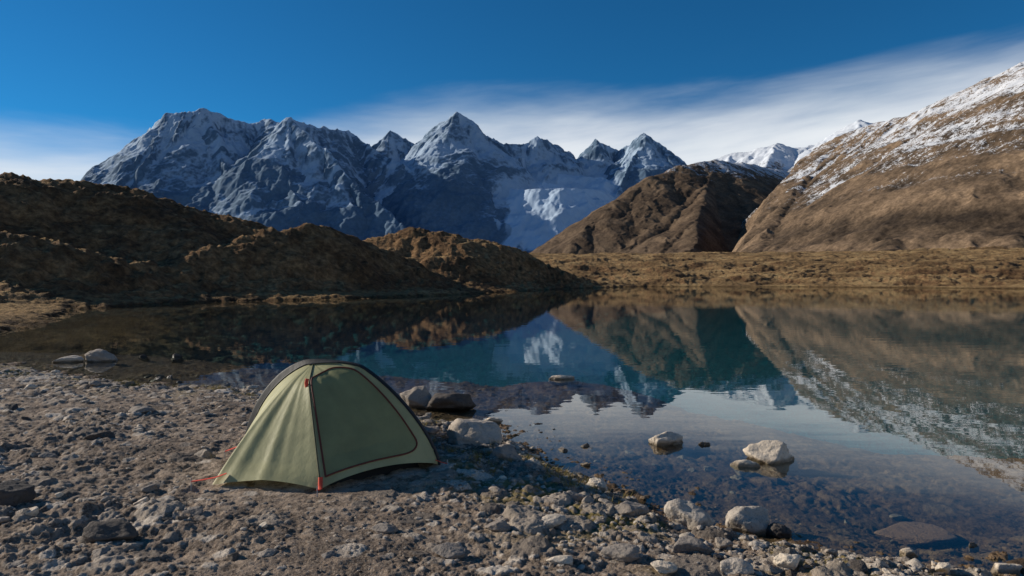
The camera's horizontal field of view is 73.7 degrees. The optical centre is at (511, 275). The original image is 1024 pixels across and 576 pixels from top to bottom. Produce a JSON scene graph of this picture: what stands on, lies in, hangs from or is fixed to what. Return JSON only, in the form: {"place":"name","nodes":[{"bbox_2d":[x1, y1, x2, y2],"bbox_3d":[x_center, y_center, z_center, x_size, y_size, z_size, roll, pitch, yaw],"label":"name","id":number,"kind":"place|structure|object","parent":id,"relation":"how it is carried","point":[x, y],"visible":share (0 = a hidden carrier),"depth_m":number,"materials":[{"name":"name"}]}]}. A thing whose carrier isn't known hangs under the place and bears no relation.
{"place":"outdoors","nodes":[
{"label":"outdoors","id":0,"kind":"place"},
{"bbox_2d":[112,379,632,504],"bbox_3d":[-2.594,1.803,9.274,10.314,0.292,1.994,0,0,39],"label":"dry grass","id":1,"kind":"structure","parent":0,"point":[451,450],"depth_m":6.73,"materials":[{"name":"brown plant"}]},
{"bbox_2d":[80,108,686,252],"bbox_3d":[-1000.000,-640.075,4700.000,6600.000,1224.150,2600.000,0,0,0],"label":"snowy mountains","id":2,"kind":"structure","parent":0,"point":[460,174],"depth_m":4584.24,"materials":[{"name":"grey stone"}]},
{"bbox_2d":[0,362,1023,575],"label":"shore ground","id":3,"kind":"structure","parent":0,"point":[965,500],"depth_m":5.87,"materials":[{"name":"grey gravel"}]},
{"bbox_2d":[0,516,10,523],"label":"stone","id":4,"kind":"object","parent":3,"relation":"on","point":[3,519],"visible":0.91,"depth_m":4.79,"materials":[{"name":"grey stone"}]},
{"bbox_2d":[3,403,17,410],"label":"stone","id":5,"kind":"object","parent":3,"relation":"on","point":[12,407],"visible":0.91,"depth_m":8.72,"materials":[{"name":"grey stone"}]},
{"bbox_2d":[7,559,25,568],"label":"stone","id":6,"kind":"object","parent":3,"relation":"on","point":[16,563],"visible":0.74,"depth_m":4.11,"materials":[{"name":"grey stone"}]},
{"bbox_2d":[0,480,35,506],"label":"rock","id":7,"kind":"object","parent":3,"relation":"on","point":[13,493],"visible":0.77,"depth_m":5.12,"materials":[{"name":"stone"}]},
{"bbox_2d":[19,508,28,513],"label":"stone","id":8,"kind":"object","parent":3,"relation":"on","point":[22,511],"visible":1,"depth_m":4.87,"materials":[{"name":"grey stone"}]},
{"bbox_2d":[24,384,37,388],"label":"stone","id":9,"kind":"object","parent":3,"relation":"on","point":[31,386],"visible":0.9,"depth_m":10.59,"materials":[{"name":"grey stone"}]},
{"bbox_2d":[25,506,38,515],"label":"stone","id":10,"kind":"object","parent":3,"relation":"on","point":[33,511],"visible":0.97,"depth_m":4.89,"materials":[{"name":"grey stone"}]},
{"bbox_2d":[38,452,56,457],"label":"rock","id":11,"kind":"object","parent":3,"relation":"on","point":[48,454],"visible":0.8,"depth_m":6.44,"materials":[{"name":"grey stone"}]},
{"bbox_2d":[55,492,63,497],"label":"stone","id":12,"kind":"object","parent":3,"relation":"on","point":[59,494],"visible":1,"depth_m":5.31,"materials":[{"name":"grey stone"}]},
{"bbox_2d":[52,355,83,362],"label":"rock","id":13,"kind":"object","parent":3,"relation":"on","point":[74,358],"visible":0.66,"depth_m":15.80,"materials":[{"name":"stone"}]},
{"bbox_2d":[63,415,72,420],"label":"stone","id":14,"kind":"object","parent":3,"relation":"on","point":[69,417],"visible":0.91,"depth_m":8.05,"materials":[{"name":"grey stone"}]},
{"bbox_2d":[71,520,81,524],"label":"stone","id":15,"kind":"object","parent":3,"relation":"on","point":[78,522],"visible":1,"depth_m":4.75,"materials":[{"name":"grey stone"}]},
{"bbox_2d":[79,399,89,402],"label":"stone","id":16,"kind":"object","parent":3,"relation":"on","point":[86,401],"visible":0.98,"depth_m":9.24,"materials":[{"name":"grey stone"}]},
{"bbox_2d":[89,380,101,385],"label":"stone","id":17,"kind":"object","parent":3,"relation":"on","point":[94,383],"visible":1,"depth_m":10.65,"materials":[{"name":"grey stone"}]},
{"bbox_2d":[82,431,114,439],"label":"rock","id":18,"kind":"object","parent":3,"relation":"on","point":[104,434],"visible":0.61,"depth_m":7.12,"materials":[{"name":"stone"}]},
{"bbox_2d":[91,546,109,560],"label":"stone","id":19,"kind":"object","parent":3,"relation":"on","point":[96,553],"visible":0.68,"depth_m":4.25,"materials":[{"name":"grey stone"}]},
{"bbox_2d":[85,349,117,361],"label":"rock","id":20,"kind":"object","parent":3,"relation":"on","point":[98,355],"visible":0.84,"depth_m":15.91,"materials":[{"name":"grey stone"}]},
{"bbox_2d":[100,496,110,501],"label":"stone","id":21,"kind":"object","parent":3,"relation":"on","point":[105,498],"visible":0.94,"depth_m":5.22,"materials":[{"name":"grey stone"}]},
{"bbox_2d":[101,491,111,495],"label":"stone","id":22,"kind":"object","parent":3,"relation":"on","point":[105,493],"visible":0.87,"depth_m":5.36,"materials":[{"name":"grey stone"}]},
{"bbox_2d":[81,518,136,543],"bbox_3d":[-2.647,1.709,4.505,0.333,0.173,0.214,0,0,-14],"label":"rock","id":23,"kind":"object","parent":3,"relation":"on","point":[110,530],"visible":0.84,"depth_m":4.47,"materials":[{"name":"stone"}]},
{"bbox_2d":[132,428,142,431],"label":"stone","id":24,"kind":"object","parent":3,"relation":"on","point":[139,429],"visible":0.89,"depth_m":7.58,"materials":[{"name":"grey stone"}]},
{"bbox_2d":[133,497,147,504],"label":"stone","id":25,"kind":"object","parent":3,"relation":"on","point":[144,499],"visible":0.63,"depth_m":5.23,"materials":[{"name":"grey stone"}]},
{"bbox_2d":[128,406,153,412],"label":"rock","id":26,"kind":"object","parent":3,"relation":"on","point":[141,409],"visible":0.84,"depth_m":8.57,"materials":[{"name":"grey stone"}]},
{"bbox_2d":[141,484,157,492],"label":"stone","id":27,"kind":"object","parent":3,"relation":"on","point":[149,488],"visible":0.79,"depth_m":5.54,"materials":[{"name":"grey stone"}]},
{"bbox_2d":[150,497,156,504],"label":"stone","id":28,"kind":"object","parent":3,"relation":"on","point":[153,500],"visible":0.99,"depth_m":5.04,"materials":[{"name":"grey stone"}]},
{"bbox_2d":[162,393,169,398],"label":"stone","id":29,"kind":"object","parent":3,"relation":"on","point":[165,395],"visible":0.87,"depth_m":9.77,"materials":[{"name":"grey stone"}]},
{"bbox_2d":[176,516,187,520],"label":"stone","id":30,"kind":"object","parent":3,"relation":"on","point":[180,518],"visible":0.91,"depth_m":4.78,"materials":[{"name":"grey stone"}]},
{"bbox_2d":[182,506,202,515],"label":"rock","id":31,"kind":"object","parent":3,"relation":"on","point":[195,510],"visible":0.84,"depth_m":4.93,"materials":[{"name":"grey stone"}]},
{"bbox_2d":[194,449,215,458],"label":"rock","id":32,"kind":"object","parent":3,"relation":"on","point":[205,453],"visible":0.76,"depth_m":6.54,"materials":[{"name":"grey stone"}]},
{"bbox_2d":[227,552,238,560],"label":"stone","id":33,"kind":"object","parent":3,"relation":"on","point":[232,557],"visible":1,"depth_m":4.15,"materials":[{"name":"grey stone"}]},
{"bbox_2d":[246,385,258,388],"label":"rock","id":34,"kind":"object","parent":3,"relation":"on","point":[253,387],"visible":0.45,"depth_m":11.93,"materials":[{"name":"stone"}]},
{"bbox_2d":[259,521,267,527],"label":"stone","id":35,"kind":"object","parent":3,"relation":"on","point":[263,525],"visible":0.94,"depth_m":4.64,"materials":[{"name":"white stone"}]},
{"bbox_2d":[252,548,276,557],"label":"rock","id":36,"kind":"object","parent":3,"relation":"on","point":[268,552],"visible":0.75,"depth_m":4.18,"materials":[{"name":"grey stone"}]},
{"bbox_2d":[191,359,447,496],"bbox_3d":[-1.649,1.294,6.619,2.142,0.996,2.502,0,0,0],"label":"tent","id":37,"kind":"object","parent":3,"relation":"on","point":[319,424],"visible":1,"depth_m":6.00,"materials":[{"name":"green fabric"}]},
{"bbox_2d":[310,366,417,476],"bbox_3d":[-1.342,1.242,5.965,0.990,0.795,0.832,0,0,0],"label":"door","id":38,"kind":"structure","parent":37,"relation":"in","point":[357,424],"depth_m":6.06,"materials":[{"name":"green fabric"}]},
{"bbox_2d":[321,550,335,558],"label":"stone","id":39,"kind":"object","parent":3,"relation":"on","point":[328,554],"visible":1,"depth_m":4.18,"materials":[{"name":"grey stone"}]},
{"bbox_2d":[371,523,397,533],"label":"rock","id":40,"kind":"object","parent":3,"relation":"on","point":[380,528],"visible":0.96,"depth_m":4.60,"materials":[{"name":"grey stone"}]},
{"bbox_2d":[400,386,431,409],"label":"rock","id":41,"kind":"object","parent":3,"relation":"on","point":[418,397],"visible":0.81,"depth_m":10.36,"materials":[{"name":"grey stone"}]},
{"bbox_2d":[419,416,430,419],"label":"stone","id":42,"kind":"object","parent":3,"relation":"on","point":[424,417],"visible":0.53,"depth_m":8.81,"materials":[{"name":"grey stone"}]},
{"bbox_2d":[424,419,435,423],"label":"stone","id":43,"kind":"object","parent":3,"relation":"on","point":[428,421],"visible":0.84,"depth_m":8.19,"materials":[{"name":"grey stone"}]},
{"bbox_2d":[425,426,439,434],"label":"rock","id":44,"kind":"object","parent":3,"relation":"on","point":[431,430],"visible":0.73,"depth_m":7.67,"materials":[{"name":"grey stone"}]},
{"bbox_2d":[431,542,464,558],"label":"rock","id":45,"kind":"object","parent":3,"relation":"on","point":[447,550],"visible":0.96,"depth_m":4.25,"materials":[{"name":"grey stone"}]},
{"bbox_2d":[425,393,475,411],"bbox_3d":[-0.931,1.925,10.323,0.772,0.350,0.515,0,0,-12],"label":"rock","id":46,"kind":"object","parent":3,"relation":"on","point":[451,402],"visible":0.94,"depth_m":10.16,"materials":[{"name":"stone"}]},
{"bbox_2d":[446,418,501,446],"bbox_3d":[-0.420,1.738,7.467,0.636,0.364,0.458,0,0,13],"label":"rock","id":47,"kind":"object","parent":3,"relation":"on","point":[475,432],"visible":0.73,"depth_m":7.37,"materials":[{"name":"stone"}]},
{"bbox_2d":[485,417,502,423],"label":"rock","id":48,"kind":"object","parent":3,"relation":"on","point":[497,420],"visible":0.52,"depth_m":9.28,"materials":[{"name":"stone"}]},
{"bbox_2d":[489,486,500,492],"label":"stone","id":49,"kind":"object","parent":3,"relation":"on","point":[494,489],"visible":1,"depth_m":5.50,"materials":[{"name":"grey stone"}]},
{"bbox_2d":[484,519,510,531],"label":"rock","id":50,"kind":"object","parent":3,"relation":"on","point":[501,525],"visible":0.88,"depth_m":4.68,"materials":[{"name":"grey stone"}]},
{"bbox_2d":[489,444,521,460],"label":"rock","id":51,"kind":"object","parent":3,"relation":"on","point":[506,451],"visible":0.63,"depth_m":6.72,"materials":[{"name":"grey stone"}]},
{"bbox_2d":[524,458,540,464],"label":"rock","id":52,"kind":"object","parent":3,"relation":"on","point":[534,461],"visible":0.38,"depth_m":6.51,"materials":[{"name":"stone"}]},
{"bbox_2d":[532,423,543,427],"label":"stone","id":53,"kind":"object","parent":3,"relation":"on","point":[538,425],"visible":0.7,"depth_m":9.21,"materials":[{"name":"grey stone"}]},
{"bbox_2d":[545,476,559,482],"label":"rock","id":54,"kind":"object","parent":3,"relation":"on","point":[553,479],"visible":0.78,"depth_m":5.97,"materials":[{"name":"grey stone"}]},
{"bbox_2d":[541,514,566,527],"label":"rock","id":55,"kind":"object","parent":3,"relation":"on","point":[551,520],"visible":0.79,"depth_m":4.83,"materials":[{"name":"stone"}]},
{"bbox_2d":[546,555,572,564],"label":"rock","id":56,"kind":"object","parent":3,"relation":"on","point":[564,559],"visible":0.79,"depth_m":4.11,"materials":[{"name":"stone"}]},
{"bbox_2d":[548,375,576,384],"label":"rock","id":57,"kind":"object","parent":3,"relation":"on","point":[560,380],"visible":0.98,"depth_m":13.22,"materials":[{"name":"stone"}]},
{"bbox_2d":[558,448,567,453],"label":"stone","id":58,"kind":"object","parent":3,"relation":"on","point":[563,450],"visible":0.94,"depth_m":7.79,"materials":[{"name":"grey stone"}]},
{"bbox_2d":[567,490,584,500],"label":"rock","id":59,"kind":"object","parent":3,"relation":"on","point":[576,496],"visible":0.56,"depth_m":5.46,"materials":[{"name":"grey stone"}]},
{"bbox_2d":[580,443,589,448],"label":"stone","id":60,"kind":"object","parent":3,"relation":"on","point":[586,445],"visible":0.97,"depth_m":7.99,"materials":[{"name":"grey stone"}]},
{"bbox_2d":[581,462,590,466],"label":"stone","id":61,"kind":"object","parent":3,"relation":"on","point":[585,464],"visible":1,"depth_m":7.19,"materials":[{"name":"grey stone"}]},
{"bbox_2d":[581,496,593,502],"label":"stone","id":62,"kind":"object","parent":3,"relation":"on","point":[586,499],"visible":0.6,"depth_m":5.37,"materials":[{"name":"grey stone"}]},
{"bbox_2d":[586,477,607,491],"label":"rock","id":63,"kind":"object","parent":3,"relation":"on","point":[597,482],"visible":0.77,"depth_m":6.03,"materials":[{"name":"stone"}]},
{"bbox_2d":[598,498,611,503],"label":"stone","id":64,"kind":"object","parent":3,"relation":"on","point":[602,500],"visible":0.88,"depth_m":5.37,"materials":[{"name":"grey stone"}]},
{"bbox_2d":[599,543,639,562],"bbox_3d":[0.687,1.743,4.297,0.250,0.105,0.172,0,0,30],"label":"rock","id":65,"kind":"object","parent":3,"relation":"on","point":[625,552],"visible":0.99,"depth_m":4.25,"materials":[{"name":"grey stone"}]},
{"bbox_2d":[614,500,648,515],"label":"rock","id":66,"kind":"object","parent":3,"relation":"on","point":[626,507],"visible":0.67,"depth_m":5.21,"materials":[{"name":"grey stone"}]},
{"bbox_2d":[650,560,677,573],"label":"rock","id":67,"kind":"object","parent":3,"relation":"on","point":[663,567],"visible":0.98,"depth_m":4.04,"materials":[{"name":"stone"}]},
{"bbox_2d":[648,431,683,449],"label":"rock","id":68,"kind":"object","parent":3,"relation":"on","point":[668,440],"visible":1,"depth_m":8.09,"materials":[{"name":"stone"}]},
{"bbox_2d":[672,521,687,529],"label":"stone","id":69,"kind":"object","parent":3,"relation":"on","point":[677,526],"visible":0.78,"depth_m":5.04,"materials":[{"name":"grey stone"}]},
{"bbox_2d":[679,532,694,536],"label":"stone","id":70,"kind":"object","parent":3,"relation":"on","point":[687,534],"visible":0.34,"depth_m":4.82,"materials":[{"name":"grey stone"}]},
{"bbox_2d":[664,498,714,530],"bbox_3d":[1.342,1.841,5.177,0.369,0.280,0.219,0,0,30],"label":"rock","id":71,"kind":"object","parent":3,"relation":"on","point":[690,515],"visible":0.75,"depth_m":5.13,"materials":[{"name":"stone"}]},
{"bbox_2d":[672,536,712,554],"bbox_3d":[1.163,1.774,4.469,0.259,0.118,0.186,0,0,-11],"label":"rock","id":72,"kind":"object","parent":3,"relation":"on","point":[689,544],"visible":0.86,"depth_m":4.42,"materials":[{"name":"grey stone"}]},
{"bbox_2d":[695,442,709,452],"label":"rock","id":73,"kind":"object","parent":3,"relation":"on","point":[703,447],"visible":0.92,"depth_m":8.08,"materials":[{"name":"grey stone"}]},
{"bbox_2d":[713,554,724,559],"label":"stone","id":74,"kind":"object","parent":3,"relation":"on","point":[718,556],"visible":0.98,"depth_m":4.28,"materials":[{"name":"grey stone"}]},
{"bbox_2d":[715,537,732,548],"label":"rock","id":75,"kind":"object","parent":3,"relation":"on","point":[721,542],"visible":0.98,"depth_m":4.60,"materials":[{"name":"grey stone"}]},
{"bbox_2d":[730,475,742,479],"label":"stone","id":76,"kind":"object","parent":3,"relation":"on","point":[737,477],"visible":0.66,"depth_m":7.01,"materials":[{"name":"grey stone"}]},
{"bbox_2d":[720,557,753,574],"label":"rock","id":77,"kind":"object","parent":3,"relation":"on","point":[732,565],"visible":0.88,"depth_m":4.05,"materials":[{"name":"stone"}]},
{"bbox_2d":[741,535,748,539],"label":"stone","id":78,"kind":"object","parent":3,"relation":"on","point":[745,537],"visible":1,"depth_m":4.70,"materials":[{"name":"grey stone"}]},
{"bbox_2d":[730,460,761,477],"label":"rock","id":79,"kind":"object","parent":3,"relation":"on","point":[745,468],"visible":0.92,"depth_m":7.15,"materials":[{"name":"stone"}]},
{"bbox_2d":[725,506,769,535],"bbox_3d":[1.856,1.964,5.387,0.348,0.292,0.251,0,0,-2],"label":"rock","id":80,"kind":"object","parent":3,"relation":"on","point":[750,520],"visible":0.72,"depth_m":5.32,"materials":[{"name":"stone"}]},
{"bbox_2d":[743,440,797,473],"bbox_3d":[2.820,1.971,7.472,0.505,0.355,0.402,0,0,-24],"label":"rock","id":81,"kind":"object","parent":3,"relation":"on","point":[774,455],"visible":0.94,"depth_m":7.37,"materials":[{"name":"stone"}]},
{"bbox_2d":[766,522,791,538],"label":"rock","id":82,"kind":"object","parent":3,"relation":"on","point":[777,530],"visible":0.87,"depth_m":5.24,"materials":[{"name":"stone"}]},
{"bbox_2d":[782,540,790,546],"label":"stone","id":83,"kind":"object","parent":3,"relation":"on","point":[786,543],"visible":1,"depth_m":4.65,"materials":[{"name":"grey stone"}]},
{"bbox_2d":[773,553,800,569],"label":"rock","id":84,"kind":"object","parent":3,"relation":"on","point":[790,561],"visible":0.94,"depth_m":4.18,"materials":[{"name":"stone"}]},
{"bbox_2d":[824,549,837,554],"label":"stone","id":85,"kind":"object","parent":3,"relation":"on","point":[833,551],"visible":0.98,"depth_m":4.62,"materials":[{"name":"grey stone"}]},
{"bbox_2d":[847,559,867,571],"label":"stone","id":86,"kind":"object","parent":3,"relation":"on","point":[858,565],"visible":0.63,"depth_m":4.22,"materials":[{"name":"grey stone"}]},
{"bbox_2d":[882,568,891,573],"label":"stone","id":87,"kind":"object","parent":3,"relation":"on","point":[885,570],"visible":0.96,"depth_m":4.12,"materials":[{"name":"white stone"}]},
{"bbox_2d":[889,514,902,520],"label":"stone","id":88,"kind":"object","parent":3,"relation":"on","point":[896,517],"visible":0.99,"depth_m":5.92,"materials":[{"name":"grey stone"}]},
{"bbox_2d":[899,548,919,559],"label":"rock","id":89,"kind":"object","parent":3,"relation":"on","point":[910,553],"visible":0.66,"depth_m":4.86,"materials":[{"name":"stone"}]},
{"bbox_2d":[903,558,924,569],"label":"stone","id":90,"kind":"object","parent":3,"relation":"on","point":[917,563],"visible":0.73,"depth_m":4.41,"materials":[{"name":"beige stone"}]},
{"bbox_2d":[874,522,957,543],"bbox_3d":[3.221,2.070,5.433,0.585,0.070,0.407,0,0,-28],"label":"rock slab","id":91,"kind":"object","parent":3,"relation":"on","point":[918,532],"visible":1,"depth_m":5.42,"materials":[{"name":"grey stone"}]},
{"bbox_2d":[934,572,945,575],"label":"stone","id":92,"kind":"object","parent":3,"relation":"on","point":[939,573],"visible":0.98,"depth_m":4.11,"materials":[{"name":"grey stone"}]},
{"bbox_2d":[935,562,950,573],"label":"stone","id":93,"kind":"object","parent":3,"relation":"on","point":[944,567],"visible":0.97,"depth_m":4.33,"materials":[{"name":"white stone"}]},
{"bbox_2d":[968,542,979,552],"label":"rock","id":94,"kind":"object","parent":3,"relation":"on","point":[973,547],"visible":0.87,"depth_m":5.05,"materials":[{"name":"grey stone"}]},
{"bbox_2d":[990,563,1022,575],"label":"rock","id":95,"kind":"object","parent":3,"relation":"on","point":[997,569],"visible":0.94,"depth_m":4.58,"materials":[{"name":"stone"}]},
{"bbox_2d":[0,172,1023,458],"bbox_3d":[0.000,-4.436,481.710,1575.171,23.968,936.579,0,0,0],"label":"heath hills","id":96,"kind":"structure","parent":0,"point":[66,246],"depth_m":60.08,"materials":[{"name":"brown plant"}]},
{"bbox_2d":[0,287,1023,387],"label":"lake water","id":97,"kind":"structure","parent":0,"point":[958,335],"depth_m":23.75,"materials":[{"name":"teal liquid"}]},
{"bbox_2d":[0,0,1023,180],"label":"sky","id":98,"kind":"structure","parent":0,"point":[81,80],"materials":[{"name":"blue"}]},
{"bbox_2d":[530,159,789,253],"bbox_3d":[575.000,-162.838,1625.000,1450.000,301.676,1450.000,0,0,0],"label":"brown hill","id":99,"kind":"structure","parent":0,"point":[708,206],"depth_m":1462.82,"materials":[{"name":"brown stone"}]},
{"bbox_2d":[704,466,714,471],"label":"stone","id":100,"kind":"object","parent":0,"point":[707,468],"visible":0.96,"depth_m":7.30,"materials":[{"name":"grey stone"}]},
{"bbox_2d":[717,120,872,171],"bbox_3d":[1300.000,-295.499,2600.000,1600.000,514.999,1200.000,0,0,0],"label":"snowy ridge","id":101,"kind":"structure","parent":0,"point":[779,156],"depth_m":2431.45,"materials":[{"name":"white snow"}]},
{"bbox_2d":[732,61,1023,252],"bbox_3d":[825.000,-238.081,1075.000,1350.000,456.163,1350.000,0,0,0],"label":"moor mountain","id":102,"kind":"structure","parent":0,"point":[946,172],"depth_m":773.03,"materials":[{"name":"brown plant"}]}
]}

